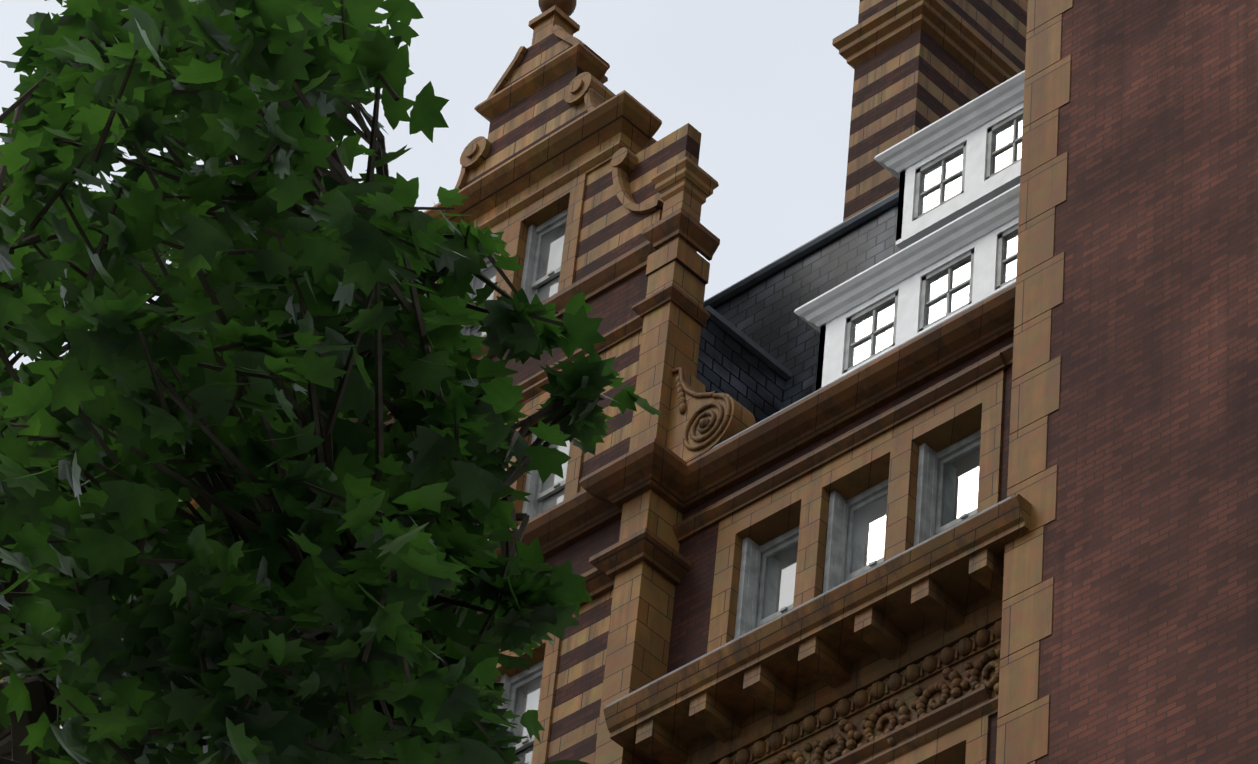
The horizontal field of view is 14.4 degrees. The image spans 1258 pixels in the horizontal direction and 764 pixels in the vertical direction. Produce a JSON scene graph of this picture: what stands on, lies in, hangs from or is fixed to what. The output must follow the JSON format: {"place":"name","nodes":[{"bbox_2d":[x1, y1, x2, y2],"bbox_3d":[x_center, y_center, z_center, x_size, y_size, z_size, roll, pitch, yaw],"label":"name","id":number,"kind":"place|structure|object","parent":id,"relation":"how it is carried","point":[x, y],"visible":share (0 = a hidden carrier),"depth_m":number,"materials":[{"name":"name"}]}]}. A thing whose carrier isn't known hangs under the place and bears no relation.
{"place":"outdoors","nodes":[
{"label":"outdoors","id":0,"kind":"place"},
{"bbox_2d":[0,0,665,763],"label":"tree","id":1,"kind":"object","parent":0,"point":[98,630],"depth_m":17.70,"materials":[{"name":"green plant"}]},
{"bbox_2d":[0,0,859,369],"label":"sky","id":2,"kind":"structure","parent":0,"point":[765,86],"materials":[{"name":"white"}]},
{"bbox_2d":[458,109,1022,753],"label":"window frames","id":3,"kind":"structure","parent":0,"point":[840,531],"depth_m":51.20,"materials":[{"name":"white wood"}]},
{"bbox_2d":[761,117,1022,619],"bbox_3d":[-1.627,3.555,52.732,15.851,10.975,1.095,-27,-52,32],"label":"window glass","id":4,"kind":"object","parent":3,"relation":"in","point":[960,486],"visible":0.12,"depth_m":51.01,"materials":[{"name":"glass"}]},
{"bbox_3d":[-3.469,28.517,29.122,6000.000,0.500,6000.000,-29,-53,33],"label":"ground","id":5,"kind":"structure","parent":0,"visible":0},
{"bbox_2d":[517,275,564,753],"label":"dark interior","id":6,"kind":"object","parent":5,"relation":"on","point":[549,496],"depth_m":54.70,"materials":[{"name":"black"}]},
{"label":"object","id":7,"kind":"object","parent":5,"relation":"on","visible":0},
{"bbox_2d":[384,223,647,763],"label":"bay","id":8,"kind":"object","parent":7,"relation":"on","point":[613,309],"depth_m":54.84,"materials":[{"name":"red brick"}]},
{"bbox_2d":[390,32,700,417],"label":"gable wall","id":9,"kind":"structure","parent":8,"relation":"on","point":[613,227],"depth_m":56.85,"materials":[{"name":"brick"}]},
{"bbox_2d":[547,331,641,763],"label":"banded wall","id":10,"kind":"structure","parent":8,"relation":"attached to","point":[577,698],"depth_m":51.60,"materials":[{"name":"brick"}]},
{"bbox_2d":[187,0,1021,763],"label":"stone trim","id":11,"kind":"structure","parent":7,"relation":"on","point":[639,626],"depth_m":53.00,"materials":[{"name":"stone"}]},
{"bbox_2d":[538,0,576,15],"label":"finial","id":12,"kind":"object","parent":11,"relation":"on","point":[567,7],"visible":0.48,"depth_m":60.14,"materials":[{"name":"stone"}]},
{"bbox_2d":[349,208,1015,763],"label":"mouldings","id":13,"kind":"object","parent":11,"relation":"attached to","point":[655,466],"visible":0.58,"depth_m":51.59,"materials":[{"name":"brown stone"}]},
{"bbox_2d":[603,494,1030,763],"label":"cornice","id":14,"kind":"structure","parent":11,"relation":"on","point":[918,604],"depth_m":48.23,"materials":[{"name":"stone"}]},
{"bbox_2d":[606,190,1015,706],"bbox_3d":[1.786,0.386,52.588,8.770,8.220,2.403,-29,-53,33],"label":"lead flashing","id":15,"kind":"object","parent":14,"relation":"on","point":[774,267],"visible":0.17,"depth_m":55.79,"materials":[{"name":"grey metal"}]},
{"bbox_2d":[720,620,1001,763],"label":"egg-and-dart molding","id":16,"kind":"structure","parent":14,"relation":"on","point":[894,682],"depth_m":48.07,"materials":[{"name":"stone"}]},
{"bbox_2d":[671,367,1000,763],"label":"scroll ornament","id":17,"kind":"object","parent":11,"relation":"attached to","point":[899,706],"visible":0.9,"depth_m":47.84,"materials":[{"name":"stone"}]},
{"bbox_2d":[696,204,899,422],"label":"slate roof","id":18,"kind":"structure","parent":7,"relation":"on","point":[764,316],"depth_m":55.53,"materials":[{"name":"grey stone"}]},
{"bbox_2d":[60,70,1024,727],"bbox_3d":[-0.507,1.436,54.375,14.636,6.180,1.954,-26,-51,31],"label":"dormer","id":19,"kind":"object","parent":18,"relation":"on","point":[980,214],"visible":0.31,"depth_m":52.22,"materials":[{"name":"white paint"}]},
{"bbox_2d":[843,0,1027,221],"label":"chimney","id":20,"kind":"object","parent":18,"relation":"on","point":[912,83],"visible":0.11,"depth_m":57.59,"materials":[{"name":"brick"}]},
{"bbox_2d":[667,335,1013,763],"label":"facade wall","id":21,"kind":"structure","parent":7,"relation":"on","point":[689,635],"depth_m":51.14,"materials":[{"name":"brown brick"}]},
{"bbox_2d":[1036,0,1257,763],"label":"tower wall","id":22,"kind":"structure","parent":7,"relation":"on","point":[1149,650],"depth_m":46.65,"materials":[{"name":"red brick"}]},
{"bbox_2d":[996,0,1072,763],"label":"corner quoins","id":23,"kind":"object","parent":22,"relation":"attached to","point":[1023,710],"visible":0.65,"depth_m":48.06,"materials":[{"name":"beige stone"}]}
]}

